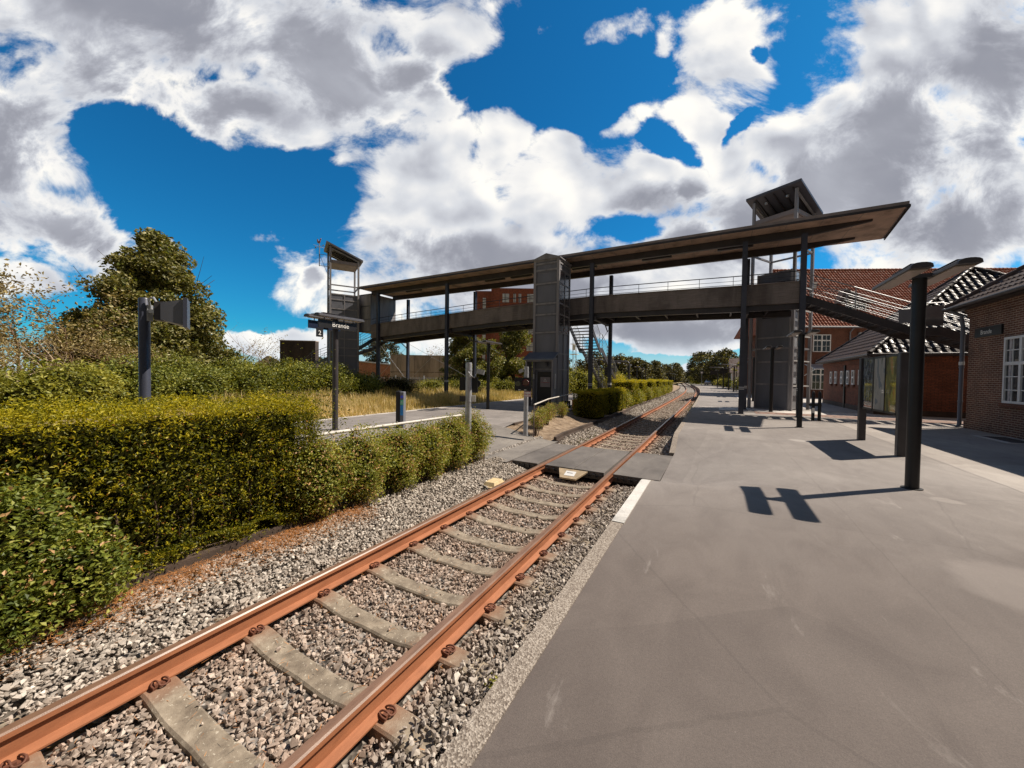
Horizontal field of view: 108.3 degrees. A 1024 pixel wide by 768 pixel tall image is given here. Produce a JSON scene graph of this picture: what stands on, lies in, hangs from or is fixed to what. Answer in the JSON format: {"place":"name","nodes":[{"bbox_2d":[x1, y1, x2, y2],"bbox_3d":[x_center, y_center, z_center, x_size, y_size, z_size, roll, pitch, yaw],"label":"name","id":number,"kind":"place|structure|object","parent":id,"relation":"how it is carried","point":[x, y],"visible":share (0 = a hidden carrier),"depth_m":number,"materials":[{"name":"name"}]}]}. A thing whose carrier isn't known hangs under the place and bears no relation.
{"place":"outdoors","nodes":[
{"label":"outdoors","id":0,"kind":"place"},
{"bbox_2d":[126,458,465,574],"bbox_3d":[-5.635,1.669,1.497,2.451,0.329,17.100,1,1,29],"label":"planting bed","id":1,"kind":"object","parent":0,"point":[209,546],"depth_m":3.94,"materials":[{"name":"soil"}]},
{"bbox_2d":[0,335,382,596],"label":"clipped hedge","id":2,"kind":"object","parent":1,"relation":"on","point":[173,485],"visible":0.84,"depth_m":3.64,"materials":[{"name":"green plant"}]},
{"bbox_2d":[273,432,363,522],"bbox_3d":[-2.619,1.222,4.981,1.170,1.177,1.136,1,1,29],"label":"spirea bush","id":3,"kind":"object","parent":1,"relation":"on","point":[317,495],"visible":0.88,"depth_m":4.72,"materials":[{"name":"green plant"}]},
{"bbox_2d":[324,421,401,505],"bbox_3d":[-2.323,1.167,5.623,1.294,1.270,1.132,1,1,29],"label":"spirea bush","id":4,"kind":"object","parent":1,"relation":"on","point":[371,469],"visible":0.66,"depth_m":5.39,"materials":[{"name":"green plant"}]},
{"bbox_2d":[294,414,461,441],"bbox_3d":[-2.445,1.212,5.620,0.072,1.064,5.418,2,1,30],"label":"guard rail","id":5,"kind":"object","parent":1,"relation":"on","point":[384,425],"visible":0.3,"depth_m":6.18,"materials":[{"name":"metal"}]},
{"bbox_2d":[371,423,429,492],"bbox_3d":[-1.991,1.224,6.256,1.240,1.143,1.130,1,1,29],"label":"spirea bush","id":6,"kind":"object","parent":1,"relation":"on","point":[398,476],"visible":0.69,"depth_m":6.05,"materials":[{"name":"green plant"}]},
{"bbox_2d":[401,420,454,479],"bbox_3d":[-1.608,1.212,6.925,1.267,1.145,1.146,1,1,29],"label":"spirea bush","id":7,"kind":"object","parent":1,"relation":"on","point":[434,461],"visible":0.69,"depth_m":6.70,"materials":[{"name":"green plant"}]},
{"bbox_2d":[427,412,475,471],"bbox_3d":[-1.272,1.176,7.579,1.270,1.198,1.167,1,1,29],"label":"spirea bush","id":8,"kind":"object","parent":1,"relation":"on","point":[459,450],"visible":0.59,"depth_m":7.39,"materials":[{"name":"green plant"}]},
{"bbox_2d":[453,406,495,462],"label":"spirea bush","id":9,"kind":"object","parent":1,"relation":"on","point":[479,432],"visible":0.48,"depth_m":8.10,"materials":[{"name":"green plant"}]},
{"bbox_2d":[160,384,494,408],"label":"meadow grass","id":10,"kind":"structure","parent":0,"point":[423,390],"depth_m":21.68,"materials":[{"name":"plant"}]},
{"bbox_2d":[0,381,682,428],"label":"meadow","id":11,"kind":"structure","parent":0,"point":[170,410],"depth_m":13.48,"materials":[{"name":"plant"}]},
{"bbox_2d":[0,263,30,366],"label":"bare tree","id":12,"kind":"object","parent":11,"relation":"on","point":[3,289],"visible":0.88,"depth_m":20.05,"materials":[{"name":"brown plant"}]},
{"bbox_2d":[0,285,70,381],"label":"bare tree","id":13,"kind":"object","parent":11,"relation":"on","point":[17,307],"visible":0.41,"depth_m":22.07,"materials":[{"name":"brown plant"}]},
{"bbox_2d":[0,325,71,383],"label":"bare tree","id":14,"kind":"object","parent":11,"relation":"on","point":[3,359],"visible":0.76,"depth_m":16.46,"materials":[{"name":"brown plant"}]},
{"bbox_2d":[7,326,86,380],"bbox_3d":[-21.365,-0.734,16.472,2.266,3.769,3.278,1,1,17],"label":"bare tree","id":15,"kind":"object","parent":11,"relation":"on","point":[66,354],"visible":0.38,"depth_m":16.92,"materials":[{"name":"plant"}]},
{"bbox_2d":[0,352,134,421],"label":"wild shrub","id":16,"kind":"object","parent":11,"relation":"on","point":[88,382],"visible":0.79,"depth_m":12.73,"materials":[{"name":"green plant"}]},
{"bbox_2d":[0,258,153,370],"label":"bare tree","id":17,"kind":"object","parent":11,"relation":"on","point":[62,328],"visible":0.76,"depth_m":21.25,"materials":[{"name":"brown plant"}]},
{"bbox_2d":[47,323,168,368],"bbox_3d":[-22.099,-1.070,20.063,3.856,4.266,4.723,1,1,1],"label":"bare tree","id":18,"kind":"object","parent":11,"relation":"on","point":[103,352],"visible":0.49,"depth_m":19.84,"materials":[{"name":"brown plant"}]},
{"bbox_2d":[73,352,184,408],"bbox_3d":[-16.724,-0.054,16.255,3.758,2.685,3.900,1,1,29],"label":"wild shrub","id":19,"kind":"object","parent":11,"relation":"on","point":[158,376],"visible":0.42,"depth_m":15.87,"materials":[{"name":"green plant"}]},
{"bbox_2d":[18,227,243,373],"bbox_3d":[-27.017,-5.297,28.121,11.213,12.655,11.896,0,1,-27],"label":"tree","id":20,"kind":"object","parent":11,"relation":"on","point":[151,266],"visible":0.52,"depth_m":26.34,"materials":[{"name":"green plant"}]},
{"bbox_2d":[151,346,209,379],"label":"wild shrub","id":21,"kind":"object","parent":11,"relation":"on","point":[178,363],"visible":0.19,"depth_m":22.01,"materials":[{"name":"green plant"}]},
{"bbox_2d":[158,361,243,407],"bbox_3d":[-15.448,0.045,18.505,3.703,2.442,4.023,1,1,29],"label":"wild shrub","id":22,"kind":"object","parent":11,"relation":"on","point":[202,381],"visible":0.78,"depth_m":17.76,"materials":[{"name":"green plant"}]},
{"bbox_2d":[207,354,256,373],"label":"wild shrub","id":23,"kind":"object","parent":11,"relation":"on","point":[224,364],"visible":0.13,"depth_m":25.34,"materials":[{"name":"green plant"}]},
{"bbox_2d":[221,358,286,397],"bbox_3d":[-14.746,-0.118,20.800,3.756,2.666,4.076,1,1,29],"label":"wild shrub","id":24,"kind":"object","parent":11,"relation":"on","point":[248,371],"visible":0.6,"depth_m":20.20,"materials":[{"name":"green plant"}]},
{"bbox_2d":[267,358,321,395],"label":"wild shrub","id":25,"kind":"object","parent":11,"relation":"on","point":[302,372],"visible":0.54,"depth_m":22.31,"materials":[{"name":"green plant"}]},
{"bbox_2d":[279,340,318,368],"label":"concrete wall","id":26,"kind":"structure","parent":11,"relation":"on","point":[295,346],"depth_m":39.18,"materials":[{"name":"concrete"}]},
{"bbox_2d":[306,360,354,396],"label":"wild shrub","id":27,"kind":"object","parent":11,"relation":"on","point":[326,377],"visible":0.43,"depth_m":23.01,"materials":[{"name":"green plant"}]},
{"bbox_2d":[324,240,362,378],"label":"lift tower","id":28,"kind":"structure","parent":11,"relation":"on","point":[348,341],"depth_m":29.03,"materials":[{"name":"metal"}]},
{"bbox_2d":[301,333,387,373],"bbox_3d":[-16.669,-2.249,34.463,14.335,6.208,1.360,1,1,29],"label":"tree","id":29,"kind":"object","parent":11,"relation":"on","point":[369,349],"depth_m":33.18,"materials":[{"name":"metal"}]},
{"bbox_2d":[338,369,388,398],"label":"wild shrub","id":30,"kind":"object","parent":11,"relation":"on","point":[364,383],"visible":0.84,"depth_m":23.23,"materials":[{"name":"green plant"}]},
{"bbox_2d":[359,361,389,379],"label":"workshop","id":31,"kind":"structure","parent":11,"relation":"on","point":[368,367],"depth_m":54.58,"materials":[{"name":"brick"}]},
{"bbox_2d":[361,342,403,363],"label":"tree","id":32,"kind":"object","parent":11,"relation":"on","point":[391,346],"visible":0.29,"depth_m":59.01,"materials":[{"name":"green plant"}]},
{"bbox_2d":[368,372,421,393],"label":"wild shrub","id":33,"kind":"object","parent":11,"relation":"on","point":[401,384],"visible":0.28,"depth_m":25.91,"materials":[{"name":"green plant"}]},
{"bbox_2d":[390,355,455,385],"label":"concrete wall","id":34,"kind":"structure","parent":11,"relation":"on","point":[430,367],"depth_m":48.35,"materials":[{"name":"concrete"}]},
{"bbox_2d":[415,378,461,393],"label":"wild shrub","id":35,"kind":"object","parent":11,"relation":"on","point":[431,384],"visible":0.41,"depth_m":32.05,"materials":[{"name":"green plant"}]},
{"bbox_2d":[438,335,492,385],"bbox_3d":[-4.441,-2.899,36.704,6.373,7.894,5.131,1,1,4],"label":"tree","id":36,"kind":"object","parent":11,"relation":"on","point":[457,344],"visible":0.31,"depth_m":35.63,"materials":[{"name":"green plant"}]},
{"bbox_2d":[448,336,508,385],"bbox_3d":[-3.090,-1.799,35.486,5.948,5.766,5.531,0,1,-32],"label":"tree","id":37,"kind":"object","parent":11,"relation":"on","point":[497,360],"visible":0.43,"depth_m":34.42,"materials":[{"name":"green plant"}]},
{"bbox_2d":[478,379,520,392],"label":"wild shrub","id":38,"kind":"object","parent":11,"relation":"on","point":[506,385],"visible":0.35,"depth_m":32.14,"materials":[{"name":"green plant"}]},
{"bbox_2d":[476,288,533,377],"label":"mill building","id":39,"kind":"structure","parent":11,"relation":"on","point":[500,294],"depth_m":73.44,"materials":[{"name":"brick"}]},
{"bbox_2d":[492,330,531,384],"bbox_3d":[0.511,-2.731,36.891,5.677,7.678,5.995,1,1,29],"label":"tree","id":40,"kind":"object","parent":11,"relation":"on","point":[513,343],"visible":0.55,"depth_m":35.94,"materials":[{"name":"green plant"}]},
{"bbox_2d":[569,364,596,392],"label":"wild shrub","id":41,"kind":"object","parent":11,"relation":"on","point":[578,381],"visible":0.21,"depth_m":35.65,"materials":[{"name":"green plant"}]},
{"bbox_2d":[612,353,635,379],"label":"distant tree","id":42,"kind":"object","parent":11,"relation":"on","point":[621,367],"visible":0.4,"depth_m":81.79,"materials":[{"name":"green plant"}]},
{"bbox_2d":[630,359,648,381],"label":"distant tree","id":43,"kind":"object","parent":11,"relation":"on","point":[638,362],"visible":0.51,"depth_m":85.70,"materials":[{"name":"green plant"}]},
{"bbox_2d":[116,387,572,419],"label":"tall grass","id":44,"kind":"structure","parent":0,"point":[371,404],"depth_m":18.48,"materials":[{"name":"plant"}]},
{"bbox_2d":[0,383,699,767],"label":"ballast bed","id":45,"kind":"object","parent":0,"point":[342,763],"visible":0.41,"depth_m":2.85,"materials":[{"name":"grey gravel"}]},
{"bbox_2d":[0,715,47,767],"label":"sleeper","id":46,"kind":"object","parent":45,"relation":"on","point":[34,760],"visible":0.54,"depth_m":2.00,"materials":[{"name":"concrete"}]},
{"bbox_2d":[0,460,148,660],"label":"spirea bush","id":47,"kind":"object","parent":45,"relation":"on","point":[56,569],"visible":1,"depth_m":2.67,"materials":[{"name":"green plant"}]},
{"bbox_2d":[115,653,275,767],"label":"sleeper","id":48,"kind":"object","parent":45,"relation":"on","point":[178,715],"visible":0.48,"depth_m":2.25,"materials":[{"name":"concrete"}]},
{"bbox_2d":[0,477,610,767],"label":"fallen needles","id":49,"kind":"object","parent":45,"relation":"on","point":[176,573],"visible":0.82,"depth_m":3.28,"materials":[{"name":"plant"}]},
{"bbox_2d":[214,611,442,767],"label":"sleeper","id":50,"kind":"object","parent":45,"relation":"on","point":[323,683],"visible":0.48,"depth_m":2.57,"materials":[{"name":"concrete"}]},
{"bbox_2d":[0,383,686,767],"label":"rail","id":51,"kind":"object","parent":45,"relation":"on","point":[36,731],"visible":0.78,"depth_m":2.77,"materials":[{"name":"brown metal"}]},
{"bbox_2d":[284,579,497,688],"bbox_3d":[-1.222,2.116,3.238,2.440,0.244,0.228,1,1,29],"label":"sleeper","id":52,"kind":"object","parent":45,"relation":"on","point":[333,603],"visible":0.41,"depth_m":3.13,"materials":[{"name":"concrete"}]},
{"bbox_2d":[340,555,532,639],"bbox_3d":[-0.934,2.108,3.764,2.440,0.244,0.228,1,1,29],"label":"sleeper","id":53,"kind":"object","parent":45,"relation":"on","point":[492,613],"visible":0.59,"depth_m":3.65,"materials":[{"name":"concrete"}]},
{"bbox_2d":[381,536,556,600],"bbox_3d":[-0.647,2.101,4.291,2.440,0.244,0.228,1,1,29],"label":"sleeper","id":54,"kind":"object","parent":45,"relation":"on","point":[523,581],"visible":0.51,"depth_m":4.20,"materials":[{"name":"concrete"}]},
{"bbox_2d":[459,362,484,455],"bbox_3d":[-0.876,0.546,8.108,0.553,2.030,0.332,0,1,-16],"label":"crossing signal","id":55,"kind":"object","parent":45,"relation":"on","point":[470,384],"visible":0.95,"depth_m":8.00,"materials":[{"name":"metal"}]},
{"bbox_2d":[277,383,695,767],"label":"rail","id":56,"kind":"object","parent":45,"relation":"on","point":[335,740],"visible":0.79,"depth_m":2.66,"materials":[{"name":"brown metal"}]},
{"bbox_2d":[416,521,576,571],"bbox_3d":[-0.359,2.094,4.817,2.440,0.244,0.228,1,1,29],"label":"sleeper","id":57,"kind":"object","parent":45,"relation":"on","point":[544,557],"visible":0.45,"depth_m":4.73,"materials":[{"name":"concrete"}]},
{"bbox_2d":[444,508,590,550],"bbox_3d":[-0.072,2.086,5.344,2.440,0.244,0.228,1,1,29],"label":"sleeper","id":58,"kind":"object","parent":45,"relation":"on","point":[563,537],"visible":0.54,"depth_m":5.26,"materials":[{"name":"concrete"}]},
{"bbox_2d":[466,498,603,533],"bbox_3d":[0.215,2.079,5.871,2.440,0.244,0.228,1,1,29],"label":"sleeper","id":59,"kind":"object","parent":45,"relation":"on","point":[517,512],"visible":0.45,"depth_m":5.80,"materials":[{"name":"concrete"}]},
{"bbox_2d":[482,489,611,518],"bbox_3d":[0.502,2.071,6.398,2.440,0.244,0.228,1,1,29],"label":"sleeper","id":60,"kind":"object","parent":45,"relation":"on","point":[518,497],"visible":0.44,"depth_m":6.32,"materials":[{"name":"concrete"}]},
{"bbox_2d":[515,482,620,505],"bbox_3d":[0.789,2.064,6.925,2.440,0.244,0.228,1,1,29],"label":"sleeper","id":61,"kind":"object","parent":45,"relation":"on","point":[554,493],"visible":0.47,"depth_m":6.87,"materials":[{"name":"concrete"}]},
{"bbox_2d":[514,475,623,493],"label":"sleeper","id":62,"kind":"object","parent":45,"relation":"on","point":[577,487],"visible":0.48,"depth_m":7.38,"materials":[{"name":"concrete"}]},
{"bbox_2d":[511,443,672,484],"bbox_3d":[2.005,1.866,8.918,3.224,0.156,2.610,1,1,29],"label":"level crossing","id":63,"kind":"object","parent":45,"relation":"on","point":[601,463],"visible":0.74,"depth_m":8.48,"materials":[{"name":"black paint"}]},
{"bbox_2d":[559,468,587,480],"bbox_3d":[1.221,1.889,7.718,0.640,0.140,0.310,1,1,29],"label":"deflector plate","id":64,"kind":"object","parent":63,"relation":"attached to","point":[570,474],"visible":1,"depth_m":7.69,"materials":[{"name":"white paint"}]},
{"bbox_2d":[6,370,702,385],"bbox_3d":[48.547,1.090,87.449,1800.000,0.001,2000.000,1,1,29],"label":"ground","id":65,"kind":"structure","parent":0,"point":[672,384],"depth_m":165.68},
{"bbox_2d":[0,456,485,651],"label":"retaining edge","id":66,"kind":"object","parent":65,"relation":"on","point":[220,550],"visible":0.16,"depth_m":3.90,"materials":[{"name":"concrete"}]},
{"bbox_2d":[433,479,653,767],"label":"kerb","id":67,"kind":"structure","parent":65,"relation":"on","point":[467,744],"depth_m":1.99,"materials":[{"name":"concrete"}]},
{"bbox_2d":[612,479,650,523],"bbox_3d":[1.639,1.609,4.947,0.132,0.214,2.001,1,1,29],"label":"edge marking","id":68,"kind":"object","parent":67,"relation":"on","point":[625,510],"visible":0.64,"depth_m":4.70,"materials":[{"name":"white paint"}]},
{"bbox_2d":[554,387,680,442],"bbox_3d":[20.929,1.308,49.161,1.111,0.525,85.579,1,1,27],"label":"retaining edge","id":69,"kind":"object","parent":65,"relation":"on","point":[559,437],"visible":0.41,"depth_m":14.86,"materials":[{"name":"concrete"}]},
{"bbox_2d":[662,362,685,383],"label":"distant tree","id":70,"kind":"object","parent":65,"relation":"on","point":[677,369],"visible":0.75,"depth_m":136.41,"materials":[{"name":"green plant"}]},
{"bbox_2d":[669,384,700,455],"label":"kerb","id":71,"kind":"structure","parent":65,"relation":"on","point":[675,438],"depth_m":11.74,"materials":[{"name":"concrete"}]},
{"bbox_2d":[685,350,724,383],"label":"tree","id":72,"kind":"object","parent":65,"relation":"on","point":[699,358],"visible":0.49,"depth_m":103.85,"materials":[{"name":"green plant"}]},
{"bbox_2d":[295,394,577,449],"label":"island platform","id":73,"kind":"structure","parent":0,"point":[503,414],"depth_m":14.18,"materials":[{"name":"concrete"}]},
{"bbox_2d":[138,297,189,418],"bbox_3d":[-4.902,0.102,5.206,0.592,2.633,0.402,0,1,-30],"label":"camera pole","id":74,"kind":"object","parent":73,"relation":"on","point":[176,312],"visible":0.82,"depth_m":5.15,"materials":[{"name":"grey metal"}]},
{"bbox_2d":[304,312,364,429],"bbox_3d":[-5.023,-0.316,10.511,0.680,3.232,1.440,1,1,29],"label":"name sign lamp","id":75,"kind":"object","parent":73,"relation":"on","point":[335,324],"visible":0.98,"depth_m":10.43,"materials":[{"name":"metal"}]},
{"bbox_2d":[396,391,405,427],"bbox_3d":[-3.344,0.761,11.129,0.230,1.100,0.286,1,1,0],"label":"ticket reader","id":76,"kind":"object","parent":73,"relation":"on","point":[400,406],"visible":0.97,"depth_m":11.00,"materials":[{"name":"black paint"}]},
{"bbox_2d":[474,340,501,408],"bbox_3d":[-1.132,-0.416,17.614,0.680,3.232,1.440,1,1,29],"label":"platform lamp","id":77,"kind":"object","parent":73,"relation":"on","point":[488,342],"visible":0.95,"depth_m":17.55,"materials":[{"name":"metal"}]},
{"bbox_2d":[523,253,571,406],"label":"lift tower","id":78,"kind":"structure","parent":73,"relation":"on","point":[547,361],"depth_m":20.08,"materials":[{"name":"metal"}]},
{"bbox_2d":[537,372,550,404],"bbox_3d":[1.783,0.238,20.031,0.880,1.820,0.060,1,1,29],"label":"door","id":79,"kind":"structure","parent":78,"relation":"in","point":[543,393],"depth_m":20.04,"materials":[{"name":"black paint"}]},
{"bbox_2d":[570,324,619,387],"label":"staircase","id":80,"kind":"structure","parent":73,"relation":"on","point":[598,348],"depth_m":25.89,"materials":[{"name":"metal"}]},
{"bbox_2d":[0,0,1023,371],"label":"sky","id":81,"kind":"structure","parent":0,"point":[412,138],"materials":[{"name":"blue"}]},
{"bbox_2d":[475,424,558,461],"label":"crossing approach","id":82,"kind":"structure","parent":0,"point":[505,436],"depth_m":10.35,"materials":[{"name":"concrete"}]},
{"bbox_2d":[515,367,530,435],"bbox_3d":[0.310,0.503,10.817,0.480,2.030,0.224,1,1,0],"label":"crossing signal","id":83,"kind":"object","parent":82,"relation":"on","point":[522,383],"visible":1,"depth_m":10.77,"materials":[{"name":"metal"}]},
{"bbox_2d":[506,385,679,440],"bbox_3d":[20.844,0.957,51.551,3.231,0.350,89.875,1,1,27],"label":"planting bed","id":84,"kind":"object","parent":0,"point":[557,425],"visible":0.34,"depth_m":13.61,"materials":[{"name":"soil"}]},
{"bbox_2d":[528,410,546,435],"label":"rose bush","id":85,"kind":"object","parent":84,"relation":"on","point":[537,422],"visible":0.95,"depth_m":11.68,"materials":[{"name":"green plant"}]},
{"bbox_2d":[572,388,609,419],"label":"hedge block","id":86,"kind":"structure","parent":84,"relation":"on","point":[590,403],"depth_m":16.21,"materials":[{"name":"green plant"}]},
{"bbox_2d":[604,386,626,414],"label":"hedge block","id":87,"kind":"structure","parent":84,"relation":"on","point":[616,400],"depth_m":19.32,"materials":[{"name":"green plant"}]},
{"bbox_2d":[611,379,639,406],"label":"hedge block","id":88,"kind":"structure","parent":84,"relation":"on","point":[631,384],"depth_m":24.06,"materials":[{"name":"green plant"}]},
{"bbox_2d":[470,384,1023,767],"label":"platform","id":89,"kind":"structure","parent":0,"point":[768,591],"depth_m":2.50,"materials":[{"name":"concrete"}]},
{"bbox_2d":[358,201,910,416],"bbox_3d":[1.937,-2.998,23.327,32.640,8.450,4.110,1,1,29],"label":"footbridge","id":90,"kind":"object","parent":89,"relation":"on","point":[745,301],"visible":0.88,"depth_m":19.62,"materials":[{"name":"metal"}]},
{"bbox_2d":[701,347,739,385],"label":"tree","id":91,"kind":"object","parent":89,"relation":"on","point":[724,355],"visible":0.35,"depth_m":86.26,"materials":[{"name":"green plant"}]},
{"bbox_2d":[746,178,822,410],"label":"lift tower","id":92,"kind":"structure","parent":89,"relation":"on","point":[793,199],"depth_m":19.71,"materials":[{"name":"metal"}]},
{"bbox_2d":[786,329,819,427],"bbox_3d":[9.715,-0.152,12.447,0.680,3.232,1.440,1,1,29],"label":"platform lamp","id":93,"kind":"object","parent":89,"relation":"on","point":[811,332],"visible":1,"depth_m":12.39,"materials":[{"name":"metal"}]},
{"bbox_2d":[809,391,821,420],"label":"barrier posts","id":94,"kind":"object","parent":89,"relation":"on","point":[813,404],"visible":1,"depth_m":14.61,"materials":[{"name":"metal"}]},
{"bbox_2d":[734,268,1015,397],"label":"station house","id":95,"kind":"structure","parent":89,"relation":"on","point":[832,335],"depth_m":34.33,"materials":[{"name":"brick"}]},
{"bbox_2d":[810,368,823,390],"bbox_3d":[27.521,-0.451,32.990,1.670,2.170,0.090,1,1,4],"label":"window","id":96,"kind":"structure","parent":95,"relation":"in","point":[817,376],"depth_m":33.03,"materials":[{"name":"white paint"}]},
{"bbox_2d":[812,334,830,352],"bbox_3d":[27.590,-3.569,32.920,1.620,1.670,0.090,1,1,4],"label":"window","id":97,"kind":"structure","parent":95,"relation":"in","point":[821,342],"depth_m":32.93,"materials":[{"name":"white paint"}]},
{"bbox_2d":[857,352,908,456],"bbox_3d":[8.911,0.419,8.955,0.151,2.220,2.551,1,1,29],"label":"display board","id":98,"kind":"object","parent":89,"relation":"on","point":[883,385],"visible":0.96,"depth_m":8.53,"materials":[{"name":"metal"}]},
{"bbox_2d":[815,266,1005,417],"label":"outbuilding","id":99,"kind":"structure","parent":89,"relation":"on","point":[841,377],"depth_m":18.52,"materials":[{"name":"red brick"}]},
{"bbox_2d":[872,257,983,490],"bbox_3d":[6.010,-0.052,5.503,0.680,3.232,1.440,1,1,29],"label":"platform lamp","id":100,"kind":"object","parent":89,"relation":"on","point":[919,284],"visible":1,"depth_m":5.45,"materials":[{"name":"black metal"}]},
{"bbox_2d":[942,265,1023,439],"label":"station building","id":101,"kind":"structure","parent":89,"relation":"on","point":[995,392],"depth_m":11.64,"materials":[{"name":"brown brick"}]},
{"bbox_2d":[975,324,1003,337],"bbox_3d":[15.347,-1.696,11.915,0.051,0.300,1.340,1,1,29],"label":"name board","id":102,"kind":"object","parent":101,"relation":"attached to","point":[990,331],"visible":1,"depth_m":11.82,"materials":[{"name":"black paint"}]},
{"bbox_2d":[998,335,1023,408],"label":"window","id":103,"kind":"structure","parent":101,"relation":"in","point":[1013,355],"depth_m":10.86,"materials":[{"name":"white paint"}]},
{"bbox_2d":[972,435,1023,443],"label":"light well","id":104,"kind":"object","parent":89,"relation":"on","point":[1011,440],"visible":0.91,"depth_m":10.43,"materials":[{"name":"metal"}]},
{"bbox_2d":[719,407,965,421],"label":"pavement","id":105,"kind":"structure","parent":0,"point":[867,415],"depth_m":17.40,"materials":[{"name":"concrete"}]},
{"bbox_2d":[763,345,782,411],"bbox_3d":[12.773,-0.234,18.184,0.680,3.232,1.440,1,1,29],"label":"platform lamp","id":106,"kind":"object","parent":105,"relation":"on","point":[771,375],"visible":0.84,"depth_m":18.12,"materials":[{"name":"metal"}]},
{"bbox_2d":[754,411,962,424],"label":"cobbled path","id":107,"kind":"structure","parent":0,"point":[877,418],"depth_m":15.95,"materials":[{"name":"stone"}]},
{"bbox_2d":[796,273,969,351],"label":"staircase","id":108,"kind":"structure","parent":107,"relation":"on","point":[940,335],"depth_m":15.40,"materials":[{"name":"metal"}]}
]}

